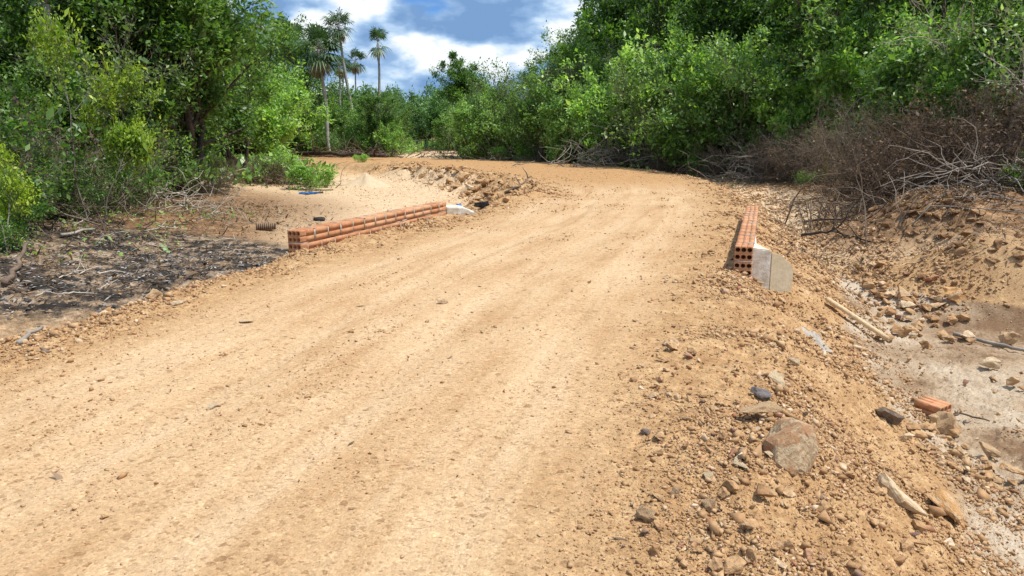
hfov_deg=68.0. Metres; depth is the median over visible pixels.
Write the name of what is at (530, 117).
thicket tree
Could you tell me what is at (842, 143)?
dead bush
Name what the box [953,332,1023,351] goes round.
pole
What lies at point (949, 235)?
earth clod
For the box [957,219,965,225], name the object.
earth clod
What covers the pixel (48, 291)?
branch
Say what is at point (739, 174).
brush heap
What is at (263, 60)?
broadleaf tree
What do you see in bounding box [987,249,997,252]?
earth clod
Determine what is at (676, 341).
stone
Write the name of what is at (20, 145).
shrub
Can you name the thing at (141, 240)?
twig litter
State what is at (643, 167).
shrub
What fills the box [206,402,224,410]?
stone
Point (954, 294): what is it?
stone
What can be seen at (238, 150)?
thicket tree
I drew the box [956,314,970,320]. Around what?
stone
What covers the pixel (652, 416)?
stone
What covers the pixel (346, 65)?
fan palm
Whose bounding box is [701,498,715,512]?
stone
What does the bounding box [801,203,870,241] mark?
branch
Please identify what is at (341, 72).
fan palm
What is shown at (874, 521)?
stone
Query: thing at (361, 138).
shrub
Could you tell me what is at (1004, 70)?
tree
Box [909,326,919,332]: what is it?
stone
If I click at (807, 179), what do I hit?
shrub
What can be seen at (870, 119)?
dead bush
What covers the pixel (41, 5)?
broadleaf tree
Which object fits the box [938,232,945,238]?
earth clod
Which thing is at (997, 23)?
thicket tree
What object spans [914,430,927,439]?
stone
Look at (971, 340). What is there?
stone
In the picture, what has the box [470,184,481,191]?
stone
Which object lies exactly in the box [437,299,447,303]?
stone
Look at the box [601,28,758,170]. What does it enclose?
thicket tree
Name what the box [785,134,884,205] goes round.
dead bush
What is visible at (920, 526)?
stone
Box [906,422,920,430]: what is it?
stone
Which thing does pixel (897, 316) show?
stone
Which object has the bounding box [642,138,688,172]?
dead bush
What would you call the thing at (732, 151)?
shrub
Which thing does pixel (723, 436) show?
stone
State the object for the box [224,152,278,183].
dead bush
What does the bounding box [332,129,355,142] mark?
shrub
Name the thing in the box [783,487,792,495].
stone
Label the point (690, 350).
stone
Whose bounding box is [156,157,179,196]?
shrub
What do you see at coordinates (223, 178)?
branch
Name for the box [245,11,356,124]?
broadleaf tree
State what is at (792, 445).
stone
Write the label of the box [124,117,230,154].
thicket tree
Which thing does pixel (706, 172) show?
root heap
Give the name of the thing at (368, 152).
fallen trunk
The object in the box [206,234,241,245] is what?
branch
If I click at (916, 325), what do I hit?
stone
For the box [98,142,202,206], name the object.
shrub
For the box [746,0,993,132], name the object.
broadleaf tree
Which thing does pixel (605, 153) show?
brush heap
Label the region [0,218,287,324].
charred debris
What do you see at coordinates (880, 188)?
brush heap
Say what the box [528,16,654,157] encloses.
broadleaf tree
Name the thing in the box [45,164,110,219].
shrub
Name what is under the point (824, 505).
stone
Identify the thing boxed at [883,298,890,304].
stone
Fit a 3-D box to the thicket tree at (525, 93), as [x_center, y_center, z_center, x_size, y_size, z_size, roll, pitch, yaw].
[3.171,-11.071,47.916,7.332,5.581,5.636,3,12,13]
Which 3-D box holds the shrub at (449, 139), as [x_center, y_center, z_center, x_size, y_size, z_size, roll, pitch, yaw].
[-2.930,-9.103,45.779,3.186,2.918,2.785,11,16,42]
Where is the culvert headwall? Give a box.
[751,238,792,291]
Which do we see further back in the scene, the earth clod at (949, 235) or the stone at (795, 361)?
the earth clod at (949, 235)
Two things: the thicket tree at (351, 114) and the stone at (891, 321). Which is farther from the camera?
the thicket tree at (351, 114)
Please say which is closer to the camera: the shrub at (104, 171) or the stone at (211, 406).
the stone at (211, 406)
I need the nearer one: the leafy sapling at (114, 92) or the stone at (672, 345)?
the stone at (672, 345)
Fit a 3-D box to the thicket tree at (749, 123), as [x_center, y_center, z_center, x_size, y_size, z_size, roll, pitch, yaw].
[9.145,-6.970,29.241,6.094,6.064,5.042,10,16,41]
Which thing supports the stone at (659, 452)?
on the ground at (422, 529)
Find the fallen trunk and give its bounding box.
[282,144,396,156]
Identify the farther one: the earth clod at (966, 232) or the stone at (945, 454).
the earth clod at (966, 232)
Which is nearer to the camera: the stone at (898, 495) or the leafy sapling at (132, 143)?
the stone at (898, 495)
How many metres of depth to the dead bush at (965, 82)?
16.44 m
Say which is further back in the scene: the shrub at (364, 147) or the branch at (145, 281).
the shrub at (364, 147)
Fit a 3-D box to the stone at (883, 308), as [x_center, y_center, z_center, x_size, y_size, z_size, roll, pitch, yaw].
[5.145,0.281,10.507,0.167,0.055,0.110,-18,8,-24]
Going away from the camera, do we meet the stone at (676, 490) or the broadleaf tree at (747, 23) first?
the stone at (676, 490)
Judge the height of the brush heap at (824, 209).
1.532 m
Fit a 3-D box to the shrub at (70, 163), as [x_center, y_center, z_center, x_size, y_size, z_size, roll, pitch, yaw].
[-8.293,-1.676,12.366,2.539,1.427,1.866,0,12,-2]
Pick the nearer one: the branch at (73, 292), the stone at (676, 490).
the stone at (676, 490)
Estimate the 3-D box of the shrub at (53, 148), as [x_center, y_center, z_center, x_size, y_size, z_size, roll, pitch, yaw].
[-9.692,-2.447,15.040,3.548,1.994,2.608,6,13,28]
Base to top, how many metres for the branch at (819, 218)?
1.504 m
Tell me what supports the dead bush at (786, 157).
on the ground at (422, 529)
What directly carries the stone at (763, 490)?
on the ground at (422, 529)
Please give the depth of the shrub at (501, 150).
40.15 m
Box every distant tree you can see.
[306,83,337,114]
[322,81,381,114]
[382,98,403,128]
[385,85,405,111]
[386,84,430,139]
[390,82,407,139]
[404,77,441,141]
[416,92,451,148]
[417,89,446,141]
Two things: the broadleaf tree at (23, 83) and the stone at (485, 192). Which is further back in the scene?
the stone at (485, 192)
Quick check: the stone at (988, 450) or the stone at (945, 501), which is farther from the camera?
the stone at (988, 450)
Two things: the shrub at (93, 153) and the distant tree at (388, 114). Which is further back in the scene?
the distant tree at (388, 114)
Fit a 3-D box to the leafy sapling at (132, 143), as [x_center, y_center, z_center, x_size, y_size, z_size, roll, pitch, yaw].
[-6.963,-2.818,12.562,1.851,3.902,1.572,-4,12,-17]
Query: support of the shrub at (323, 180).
on the ground at (422, 529)
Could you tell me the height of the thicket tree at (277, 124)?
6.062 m
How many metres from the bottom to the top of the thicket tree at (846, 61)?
5.580 m
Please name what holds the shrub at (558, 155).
on the ground at (422, 529)
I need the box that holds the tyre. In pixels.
[313,217,324,220]
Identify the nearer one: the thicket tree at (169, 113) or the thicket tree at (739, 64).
the thicket tree at (169, 113)
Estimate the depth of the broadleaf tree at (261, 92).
26.14 m
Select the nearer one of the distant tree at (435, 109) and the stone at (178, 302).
the stone at (178, 302)
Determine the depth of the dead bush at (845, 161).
18.50 m
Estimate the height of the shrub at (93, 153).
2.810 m
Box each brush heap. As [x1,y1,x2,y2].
[13,137,251,246]
[100,156,294,223]
[211,136,343,189]
[419,141,462,158]
[445,131,576,162]
[512,114,689,170]
[678,110,847,184]
[764,92,1023,236]
[792,157,917,218]
[833,117,1023,245]
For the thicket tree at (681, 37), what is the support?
on the ground at (422, 529)
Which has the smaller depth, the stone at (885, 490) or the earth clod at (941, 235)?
the stone at (885, 490)
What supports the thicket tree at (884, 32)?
on the ground at (422, 529)
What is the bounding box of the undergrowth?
[178,139,882,191]
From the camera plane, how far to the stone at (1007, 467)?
5.35 m
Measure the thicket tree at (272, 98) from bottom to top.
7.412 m
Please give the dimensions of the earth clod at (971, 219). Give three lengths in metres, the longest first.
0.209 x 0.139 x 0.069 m
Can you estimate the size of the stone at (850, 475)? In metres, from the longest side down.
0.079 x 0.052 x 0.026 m
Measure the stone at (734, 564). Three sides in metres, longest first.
0.121 x 0.074 x 0.040 m
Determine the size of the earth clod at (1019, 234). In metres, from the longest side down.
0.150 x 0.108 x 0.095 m
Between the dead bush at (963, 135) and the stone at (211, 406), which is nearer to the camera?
the stone at (211, 406)
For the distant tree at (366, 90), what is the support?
on the ground at (422, 529)
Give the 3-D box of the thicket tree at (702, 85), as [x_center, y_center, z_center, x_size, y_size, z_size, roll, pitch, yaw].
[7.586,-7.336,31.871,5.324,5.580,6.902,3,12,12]
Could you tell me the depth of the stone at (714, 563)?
2.70 m
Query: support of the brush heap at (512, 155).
on the ground at (422, 529)
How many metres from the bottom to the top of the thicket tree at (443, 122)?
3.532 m
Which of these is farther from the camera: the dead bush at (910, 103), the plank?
the dead bush at (910, 103)
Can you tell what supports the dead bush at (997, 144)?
on the ground at (422, 529)
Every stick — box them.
[16,326,43,344]
[505,167,531,193]
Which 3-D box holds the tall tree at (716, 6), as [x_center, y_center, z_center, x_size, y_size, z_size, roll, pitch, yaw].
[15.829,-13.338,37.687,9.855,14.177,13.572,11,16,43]
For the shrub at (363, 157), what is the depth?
36.89 m
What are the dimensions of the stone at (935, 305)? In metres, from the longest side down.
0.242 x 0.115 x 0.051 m
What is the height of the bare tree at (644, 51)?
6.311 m
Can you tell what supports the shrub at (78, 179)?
on the ground at (422, 529)
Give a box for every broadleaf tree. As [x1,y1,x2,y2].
[0,0,69,135]
[0,0,114,113]
[0,0,179,136]
[0,0,182,141]
[0,21,52,160]
[3,0,299,196]
[176,20,287,176]
[195,51,255,158]
[215,30,281,153]
[227,1,276,71]
[229,19,285,153]
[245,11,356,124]
[346,85,416,150]
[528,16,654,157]
[596,0,800,71]
[604,4,723,108]
[705,1,780,63]
[727,0,1020,127]
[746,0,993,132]
[773,0,1015,76]
[782,0,952,68]
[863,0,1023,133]
[914,0,1023,139]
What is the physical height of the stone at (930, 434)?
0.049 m
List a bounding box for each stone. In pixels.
[145,289,162,299]
[168,300,183,305]
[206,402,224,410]
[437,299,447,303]
[450,182,460,187]
[455,171,468,181]
[460,190,470,194]
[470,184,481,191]
[475,178,484,182]
[480,179,489,185]
[483,190,490,194]
[491,185,497,191]
[502,196,509,202]
[630,376,637,381]
[635,505,654,522]
[640,427,650,433]
[641,528,648,533]
[648,392,658,397]
[649,413,655,418]
[649,543,660,557]
[652,449,663,455]
[652,492,664,502]
[654,431,665,441]
[656,375,663,382]
[667,341,677,349]
[668,338,679,347]
[670,486,680,494]
[679,558,688,567]
[685,352,693,358]
[687,347,694,355]
[687,395,692,402]
[690,536,702,543]
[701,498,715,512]
[703,471,713,480]
[707,556,722,570]
[718,486,729,497]
[719,432,727,439]
[720,479,739,492]
[724,556,745,573]
[729,448,737,457]
[730,475,738,483]
[731,457,747,468]
[739,401,782,413]
[742,518,758,528]
[744,547,757,558]
[750,387,772,397]
[752,514,759,519]
[755,483,776,496]
[757,459,763,466]
[761,418,819,475]
[764,370,784,387]
[764,451,773,457]
[772,556,786,568]
[775,540,794,549]
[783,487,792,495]
[788,357,799,365]
[803,548,813,560]
[816,500,833,512]
[845,472,854,479]
[862,278,872,282]
[862,280,875,288]
[869,517,879,524]
[870,288,878,294]
[872,488,883,495]
[874,260,885,266]
[875,292,884,296]
[875,407,904,424]
[876,310,884,316]
[876,472,927,516]
[878,306,887,310]
[881,487,886,494]
[882,334,894,341]
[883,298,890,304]
[884,291,895,295]
[884,308,896,315]
[888,319,895,324]
[891,325,904,334]
[894,556,907,563]
[895,314,905,318]
[898,286,909,298]
[898,296,914,302]
[898,326,913,337]
[899,300,915,308]
[899,432,914,440]
[901,539,913,552]
[905,308,914,313]
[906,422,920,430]
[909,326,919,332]
[909,532,920,535]
[909,538,927,545]
[911,321,921,329]
[912,519,926,532]
[913,442,923,449]
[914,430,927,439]
[918,272,926,277]
[919,340,932,349]
[919,422,929,428]
[921,303,931,310]
[922,431,935,437]
[924,423,936,429]
[925,275,938,281]
[925,489,965,528]
[928,411,962,436]
[929,301,945,307]
[929,315,939,322]
[930,296,942,301]
[930,446,938,449]
[931,323,939,327]
[937,330,948,339]
[937,444,947,451]
[938,435,954,440]
[938,452,948,457]
[942,287,962,303]
[942,335,955,342]
[943,538,954,545]
[947,315,957,324]
[947,446,964,454]
[948,428,959,436]
[949,463,959,470]
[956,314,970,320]
[960,330,975,338]
[962,443,968,449]
[962,476,970,483]
[965,338,975,343]
[977,456,988,461]
[979,441,1001,457]
[979,464,992,469]
[980,357,1000,368]
[983,472,995,480]
[988,461,996,470]
[993,476,1001,483]
[998,331,1021,344]
[999,463,1023,474]
[1006,376,1019,385]
[1007,479,1017,485]
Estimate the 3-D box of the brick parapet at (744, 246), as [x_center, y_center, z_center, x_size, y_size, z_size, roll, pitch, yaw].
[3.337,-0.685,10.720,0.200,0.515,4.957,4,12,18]
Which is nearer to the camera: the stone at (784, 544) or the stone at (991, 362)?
the stone at (784, 544)
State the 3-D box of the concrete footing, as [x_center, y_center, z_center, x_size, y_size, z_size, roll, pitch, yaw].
[-0.960,-1.152,14.065,0.566,0.744,0.550,-2,12,-12]
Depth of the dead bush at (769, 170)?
25.10 m
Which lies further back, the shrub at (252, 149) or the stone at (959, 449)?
the shrub at (252, 149)
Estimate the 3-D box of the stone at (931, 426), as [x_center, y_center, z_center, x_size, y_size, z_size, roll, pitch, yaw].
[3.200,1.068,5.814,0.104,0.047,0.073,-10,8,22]
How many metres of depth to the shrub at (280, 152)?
25.97 m
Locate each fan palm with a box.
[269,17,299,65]
[291,22,344,155]
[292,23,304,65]
[321,7,355,117]
[330,55,348,106]
[336,61,352,91]
[345,47,368,90]
[366,26,392,111]
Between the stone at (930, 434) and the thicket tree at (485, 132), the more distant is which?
the thicket tree at (485, 132)
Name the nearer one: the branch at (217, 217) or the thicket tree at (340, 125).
the branch at (217, 217)
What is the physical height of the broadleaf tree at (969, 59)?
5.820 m
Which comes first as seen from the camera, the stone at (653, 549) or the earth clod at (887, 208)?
the stone at (653, 549)
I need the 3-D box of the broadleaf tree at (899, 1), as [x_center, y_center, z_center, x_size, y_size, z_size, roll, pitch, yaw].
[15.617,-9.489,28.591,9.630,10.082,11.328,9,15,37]
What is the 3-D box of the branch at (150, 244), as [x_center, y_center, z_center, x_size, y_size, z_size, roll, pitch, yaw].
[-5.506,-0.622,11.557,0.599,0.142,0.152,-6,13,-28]
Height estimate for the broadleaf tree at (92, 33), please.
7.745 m
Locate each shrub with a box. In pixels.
[0,85,124,230]
[0,87,100,192]
[0,139,71,229]
[0,146,58,240]
[0,196,57,251]
[1,128,43,163]
[12,137,137,216]
[15,127,84,166]
[16,140,102,223]
[17,101,124,204]
[33,106,163,199]
[33,147,170,213]
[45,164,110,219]
[57,160,113,181]
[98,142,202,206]
[105,107,203,195]
[123,120,184,197]
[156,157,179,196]
[237,141,266,155]
[257,141,304,184]
[285,134,311,151]
[285,162,338,190]
[300,127,354,156]
[303,122,337,155]
[314,166,333,187]
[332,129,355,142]
[339,133,371,156]
[350,134,378,151]
[351,115,406,155]
[352,154,370,162]
[356,140,379,151]
[431,126,467,156]
[464,143,491,159]
[475,122,518,157]
[487,146,512,159]
[503,137,540,159]
[512,142,535,160]
[546,137,575,162]
[577,151,607,164]
[631,150,652,168]
[679,154,708,174]
[707,144,740,173]
[792,170,814,184]
[809,156,844,183]
[999,150,1023,188]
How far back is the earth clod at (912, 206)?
13.43 m
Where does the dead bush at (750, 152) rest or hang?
on the ground at (422, 529)
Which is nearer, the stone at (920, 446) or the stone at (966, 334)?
the stone at (920, 446)
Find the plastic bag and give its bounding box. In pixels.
[474,201,489,207]
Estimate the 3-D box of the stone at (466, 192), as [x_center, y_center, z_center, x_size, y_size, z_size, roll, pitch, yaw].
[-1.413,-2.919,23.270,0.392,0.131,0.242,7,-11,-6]
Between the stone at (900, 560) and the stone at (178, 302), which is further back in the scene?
the stone at (178, 302)
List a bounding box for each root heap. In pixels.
[241,130,456,158]
[651,131,759,179]
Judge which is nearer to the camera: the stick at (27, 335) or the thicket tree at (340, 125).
the stick at (27, 335)
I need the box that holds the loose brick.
[914,395,951,417]
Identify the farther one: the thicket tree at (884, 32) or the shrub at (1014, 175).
the thicket tree at (884, 32)
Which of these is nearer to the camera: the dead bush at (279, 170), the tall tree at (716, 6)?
the dead bush at (279, 170)
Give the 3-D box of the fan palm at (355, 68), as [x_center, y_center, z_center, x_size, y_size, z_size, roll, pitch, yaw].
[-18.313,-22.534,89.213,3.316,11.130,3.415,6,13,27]
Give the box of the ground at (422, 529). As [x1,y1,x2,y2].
[0,137,1023,575]
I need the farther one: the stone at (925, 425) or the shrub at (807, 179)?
the shrub at (807, 179)
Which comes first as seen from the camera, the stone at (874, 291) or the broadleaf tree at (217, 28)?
the stone at (874, 291)
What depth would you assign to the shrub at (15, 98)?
11.96 m
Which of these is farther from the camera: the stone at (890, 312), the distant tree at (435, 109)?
the distant tree at (435, 109)
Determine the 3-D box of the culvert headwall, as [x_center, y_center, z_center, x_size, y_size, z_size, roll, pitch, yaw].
[3.207,-0.085,10.350,0.601,1.466,3.629,2,12,10]
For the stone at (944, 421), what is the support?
on the ground at (422, 529)
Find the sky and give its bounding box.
[226,0,598,101]
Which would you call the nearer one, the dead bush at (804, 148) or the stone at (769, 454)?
the stone at (769, 454)
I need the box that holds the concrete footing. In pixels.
[446,205,476,214]
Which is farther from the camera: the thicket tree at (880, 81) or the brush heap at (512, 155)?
the brush heap at (512, 155)
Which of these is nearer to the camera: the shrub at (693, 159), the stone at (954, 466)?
the stone at (954, 466)
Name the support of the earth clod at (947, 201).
on the ground at (422, 529)
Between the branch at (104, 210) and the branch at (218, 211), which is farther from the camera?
the branch at (218, 211)
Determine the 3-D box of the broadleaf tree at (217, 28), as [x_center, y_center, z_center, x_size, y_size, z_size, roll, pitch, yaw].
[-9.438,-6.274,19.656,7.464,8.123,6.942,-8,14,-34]
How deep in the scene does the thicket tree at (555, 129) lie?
36.19 m
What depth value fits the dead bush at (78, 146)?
14.87 m
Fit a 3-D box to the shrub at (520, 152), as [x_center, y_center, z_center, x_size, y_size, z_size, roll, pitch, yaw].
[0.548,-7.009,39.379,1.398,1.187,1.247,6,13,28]
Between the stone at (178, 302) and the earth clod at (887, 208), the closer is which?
the stone at (178, 302)
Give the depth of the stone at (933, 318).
10.05 m
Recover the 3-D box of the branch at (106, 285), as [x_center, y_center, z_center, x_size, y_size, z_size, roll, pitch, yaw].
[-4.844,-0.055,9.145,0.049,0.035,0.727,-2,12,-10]
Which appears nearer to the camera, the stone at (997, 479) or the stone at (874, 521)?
the stone at (874, 521)
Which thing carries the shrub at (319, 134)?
on the ground at (422, 529)
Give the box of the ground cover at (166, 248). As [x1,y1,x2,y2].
[1,160,823,262]
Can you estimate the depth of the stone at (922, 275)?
10.91 m
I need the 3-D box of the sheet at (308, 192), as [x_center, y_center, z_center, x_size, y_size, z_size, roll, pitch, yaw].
[-6.135,-2.884,22.975,0.654,0.069,0.555,0,12,0]
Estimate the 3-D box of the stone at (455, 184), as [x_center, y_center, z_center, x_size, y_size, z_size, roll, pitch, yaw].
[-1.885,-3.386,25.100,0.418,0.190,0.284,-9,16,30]
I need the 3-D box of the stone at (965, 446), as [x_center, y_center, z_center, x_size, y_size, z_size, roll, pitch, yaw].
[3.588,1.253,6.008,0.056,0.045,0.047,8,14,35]
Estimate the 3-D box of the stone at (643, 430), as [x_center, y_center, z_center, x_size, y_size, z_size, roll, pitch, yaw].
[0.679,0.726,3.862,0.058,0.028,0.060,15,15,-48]
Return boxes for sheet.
[298,192,320,193]
[799,325,833,353]
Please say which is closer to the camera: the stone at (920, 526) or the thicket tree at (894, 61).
the stone at (920, 526)
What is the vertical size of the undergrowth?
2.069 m
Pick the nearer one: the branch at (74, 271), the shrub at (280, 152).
the branch at (74, 271)
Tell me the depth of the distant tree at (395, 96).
117.42 m
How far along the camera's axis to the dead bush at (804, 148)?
21.80 m
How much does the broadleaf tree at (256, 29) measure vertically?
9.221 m
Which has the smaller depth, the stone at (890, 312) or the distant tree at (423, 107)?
the stone at (890, 312)
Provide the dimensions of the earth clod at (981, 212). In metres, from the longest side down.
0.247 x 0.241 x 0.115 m
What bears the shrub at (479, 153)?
on the ground at (422, 529)
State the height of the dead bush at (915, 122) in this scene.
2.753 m
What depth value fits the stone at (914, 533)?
3.80 m
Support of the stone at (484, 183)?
on the ground at (422, 529)
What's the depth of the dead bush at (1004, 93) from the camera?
14.12 m
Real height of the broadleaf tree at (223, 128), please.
6.800 m
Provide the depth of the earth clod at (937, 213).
12.98 m
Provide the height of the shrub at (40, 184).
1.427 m
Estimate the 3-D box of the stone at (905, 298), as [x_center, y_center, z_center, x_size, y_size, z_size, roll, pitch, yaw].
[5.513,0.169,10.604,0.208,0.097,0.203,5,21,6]
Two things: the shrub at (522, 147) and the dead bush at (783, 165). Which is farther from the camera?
the shrub at (522, 147)
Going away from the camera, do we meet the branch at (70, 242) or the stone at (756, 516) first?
the stone at (756, 516)
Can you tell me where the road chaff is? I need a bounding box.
[15,218,899,572]
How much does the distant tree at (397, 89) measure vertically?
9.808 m
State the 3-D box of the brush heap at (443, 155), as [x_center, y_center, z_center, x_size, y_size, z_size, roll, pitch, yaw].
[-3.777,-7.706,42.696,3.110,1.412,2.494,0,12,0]
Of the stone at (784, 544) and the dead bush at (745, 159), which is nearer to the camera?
the stone at (784, 544)
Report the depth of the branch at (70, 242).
10.92 m
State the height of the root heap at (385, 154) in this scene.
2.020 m
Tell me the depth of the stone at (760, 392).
4.49 m
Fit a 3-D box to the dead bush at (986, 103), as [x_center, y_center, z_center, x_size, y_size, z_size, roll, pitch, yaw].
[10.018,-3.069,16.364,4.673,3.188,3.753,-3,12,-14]
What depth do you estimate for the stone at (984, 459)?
5.69 m
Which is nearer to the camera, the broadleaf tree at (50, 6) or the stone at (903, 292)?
the stone at (903, 292)
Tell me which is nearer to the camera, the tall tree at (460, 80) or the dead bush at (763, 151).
the dead bush at (763, 151)
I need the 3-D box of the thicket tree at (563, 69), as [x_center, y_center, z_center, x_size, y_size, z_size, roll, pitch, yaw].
[2.460,-10.085,40.177,6.973,6.905,9.071,-11,16,-42]
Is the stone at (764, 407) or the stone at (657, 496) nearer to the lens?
the stone at (657, 496)
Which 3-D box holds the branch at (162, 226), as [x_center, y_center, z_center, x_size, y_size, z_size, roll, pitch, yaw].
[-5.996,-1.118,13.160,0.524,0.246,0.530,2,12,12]
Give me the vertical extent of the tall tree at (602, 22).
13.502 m
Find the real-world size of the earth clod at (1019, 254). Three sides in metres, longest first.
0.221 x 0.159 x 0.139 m
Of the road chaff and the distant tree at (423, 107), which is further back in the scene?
the distant tree at (423, 107)
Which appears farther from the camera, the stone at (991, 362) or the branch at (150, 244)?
the branch at (150, 244)
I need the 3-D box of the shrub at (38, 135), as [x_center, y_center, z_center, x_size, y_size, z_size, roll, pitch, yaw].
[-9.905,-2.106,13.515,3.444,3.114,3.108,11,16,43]
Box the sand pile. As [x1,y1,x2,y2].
[344,173,390,186]
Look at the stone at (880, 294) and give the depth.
10.81 m
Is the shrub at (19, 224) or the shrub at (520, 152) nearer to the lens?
the shrub at (19, 224)
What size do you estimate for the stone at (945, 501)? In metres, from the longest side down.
0.265 x 0.159 x 0.115 m
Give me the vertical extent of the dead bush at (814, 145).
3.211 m
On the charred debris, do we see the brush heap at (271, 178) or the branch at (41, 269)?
the branch at (41, 269)
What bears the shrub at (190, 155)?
on the ground at (422, 529)
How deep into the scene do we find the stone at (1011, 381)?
7.44 m
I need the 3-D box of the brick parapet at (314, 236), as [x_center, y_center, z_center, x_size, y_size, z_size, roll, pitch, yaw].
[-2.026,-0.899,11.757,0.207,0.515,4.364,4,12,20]
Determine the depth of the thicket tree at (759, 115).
28.29 m
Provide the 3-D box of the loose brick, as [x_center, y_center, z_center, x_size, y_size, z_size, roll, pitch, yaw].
[3.617,1.036,6.534,0.152,0.128,0.240,-12,16,-26]
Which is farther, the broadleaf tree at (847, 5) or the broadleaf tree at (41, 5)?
the broadleaf tree at (847, 5)
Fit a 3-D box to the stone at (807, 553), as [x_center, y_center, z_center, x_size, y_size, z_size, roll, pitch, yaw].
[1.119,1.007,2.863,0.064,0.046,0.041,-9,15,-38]
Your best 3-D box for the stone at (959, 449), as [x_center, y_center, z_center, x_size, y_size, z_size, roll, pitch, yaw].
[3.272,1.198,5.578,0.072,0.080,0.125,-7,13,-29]
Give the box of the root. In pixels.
[953,410,989,421]
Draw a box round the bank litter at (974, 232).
[691,172,1023,303]
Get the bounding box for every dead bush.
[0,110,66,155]
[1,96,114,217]
[11,105,141,214]
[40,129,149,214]
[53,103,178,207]
[140,139,208,198]
[181,143,248,195]
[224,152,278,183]
[250,150,293,184]
[593,137,630,166]
[617,133,664,168]
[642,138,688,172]
[692,132,747,177]
[727,123,797,179]
[730,132,766,179]
[736,124,814,180]
[740,147,809,185]
[754,120,829,181]
[755,121,822,185]
[763,89,889,182]
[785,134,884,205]
[791,104,939,199]
[794,88,906,206]
[795,103,901,185]
[816,76,1023,200]
[845,106,952,191]
[850,78,1023,190]
[858,93,1009,209]
[879,65,1023,186]
[879,72,1023,190]
[882,83,1004,185]
[898,80,1023,162]
[924,74,1023,183]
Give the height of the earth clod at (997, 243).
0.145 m
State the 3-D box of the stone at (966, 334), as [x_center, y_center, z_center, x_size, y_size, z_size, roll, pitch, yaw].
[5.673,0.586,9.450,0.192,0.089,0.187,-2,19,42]
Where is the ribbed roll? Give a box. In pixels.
[256,223,275,229]
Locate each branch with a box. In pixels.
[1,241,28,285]
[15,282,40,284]
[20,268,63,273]
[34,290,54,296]
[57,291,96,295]
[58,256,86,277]
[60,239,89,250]
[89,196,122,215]
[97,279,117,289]
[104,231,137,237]
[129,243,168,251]
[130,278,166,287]
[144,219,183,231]
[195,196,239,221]
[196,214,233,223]
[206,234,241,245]
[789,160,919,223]
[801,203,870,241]
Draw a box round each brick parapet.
[287,201,445,252]
[734,206,757,279]
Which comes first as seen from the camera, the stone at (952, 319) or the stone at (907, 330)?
the stone at (907, 330)
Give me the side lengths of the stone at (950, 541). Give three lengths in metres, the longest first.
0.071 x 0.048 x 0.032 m
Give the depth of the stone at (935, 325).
9.91 m
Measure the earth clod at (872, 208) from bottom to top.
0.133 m
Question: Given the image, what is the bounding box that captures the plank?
[826,297,888,340]
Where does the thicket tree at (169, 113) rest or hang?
on the ground at (422, 529)
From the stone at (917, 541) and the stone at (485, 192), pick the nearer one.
the stone at (917, 541)
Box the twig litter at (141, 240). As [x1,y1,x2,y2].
[0,175,343,313]
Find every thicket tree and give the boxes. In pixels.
[0,1,212,149]
[0,38,116,173]
[96,52,227,183]
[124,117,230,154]
[225,48,294,155]
[225,96,251,155]
[242,57,337,157]
[270,75,334,156]
[314,91,352,141]
[330,96,376,144]
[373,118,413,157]
[430,99,467,156]
[445,81,521,159]
[445,92,503,159]
[462,56,554,159]
[488,34,619,150]
[494,70,581,161]
[508,73,604,101]
[533,70,620,163]
[537,48,654,166]
[582,15,699,166]
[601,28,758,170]
[602,31,724,170]
[629,45,754,173]
[644,15,829,172]
[662,30,817,177]
[728,17,834,171]
[735,27,870,173]
[777,45,866,153]
[800,16,965,167]
[829,3,967,155]
[837,10,974,155]
[851,2,983,135]
[873,4,1023,146]
[915,0,1023,150]
[931,0,1023,156]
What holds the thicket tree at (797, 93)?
on the ground at (422, 529)
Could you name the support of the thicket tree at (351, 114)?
on the ground at (422, 529)
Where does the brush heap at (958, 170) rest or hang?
on the ground at (422, 529)
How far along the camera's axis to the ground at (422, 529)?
4.87 m
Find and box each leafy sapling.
[0,136,41,251]
[21,0,157,226]
[71,55,172,208]
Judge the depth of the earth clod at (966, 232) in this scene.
11.26 m
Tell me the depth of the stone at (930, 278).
10.75 m
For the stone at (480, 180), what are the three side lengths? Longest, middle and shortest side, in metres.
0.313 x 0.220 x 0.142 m
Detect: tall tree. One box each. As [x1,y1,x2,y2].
[427,49,501,123]
[467,61,525,124]
[515,34,587,96]
[542,0,640,80]
[570,0,704,82]
[614,0,781,73]
[696,0,849,50]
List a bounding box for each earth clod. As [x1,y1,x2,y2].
[868,205,877,211]
[880,220,891,227]
[882,206,894,213]
[901,209,920,214]
[905,203,917,209]
[917,210,926,216]
[931,210,941,219]
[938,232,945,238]
[941,198,955,205]
[944,232,954,237]
[948,208,960,212]
[952,240,964,247]
[953,246,969,255]
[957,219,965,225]
[960,228,972,236]
[967,217,975,220]
[970,208,985,215]
[985,257,995,262]
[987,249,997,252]
[993,239,1002,249]
[1010,205,1023,212]
[1012,250,1023,258]
[1014,231,1022,237]
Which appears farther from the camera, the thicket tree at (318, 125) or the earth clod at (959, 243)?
the thicket tree at (318, 125)
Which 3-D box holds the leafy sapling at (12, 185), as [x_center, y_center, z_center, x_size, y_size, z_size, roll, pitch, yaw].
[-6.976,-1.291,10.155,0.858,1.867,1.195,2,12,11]
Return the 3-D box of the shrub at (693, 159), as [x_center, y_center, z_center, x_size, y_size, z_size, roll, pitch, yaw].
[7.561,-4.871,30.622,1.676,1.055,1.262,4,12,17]

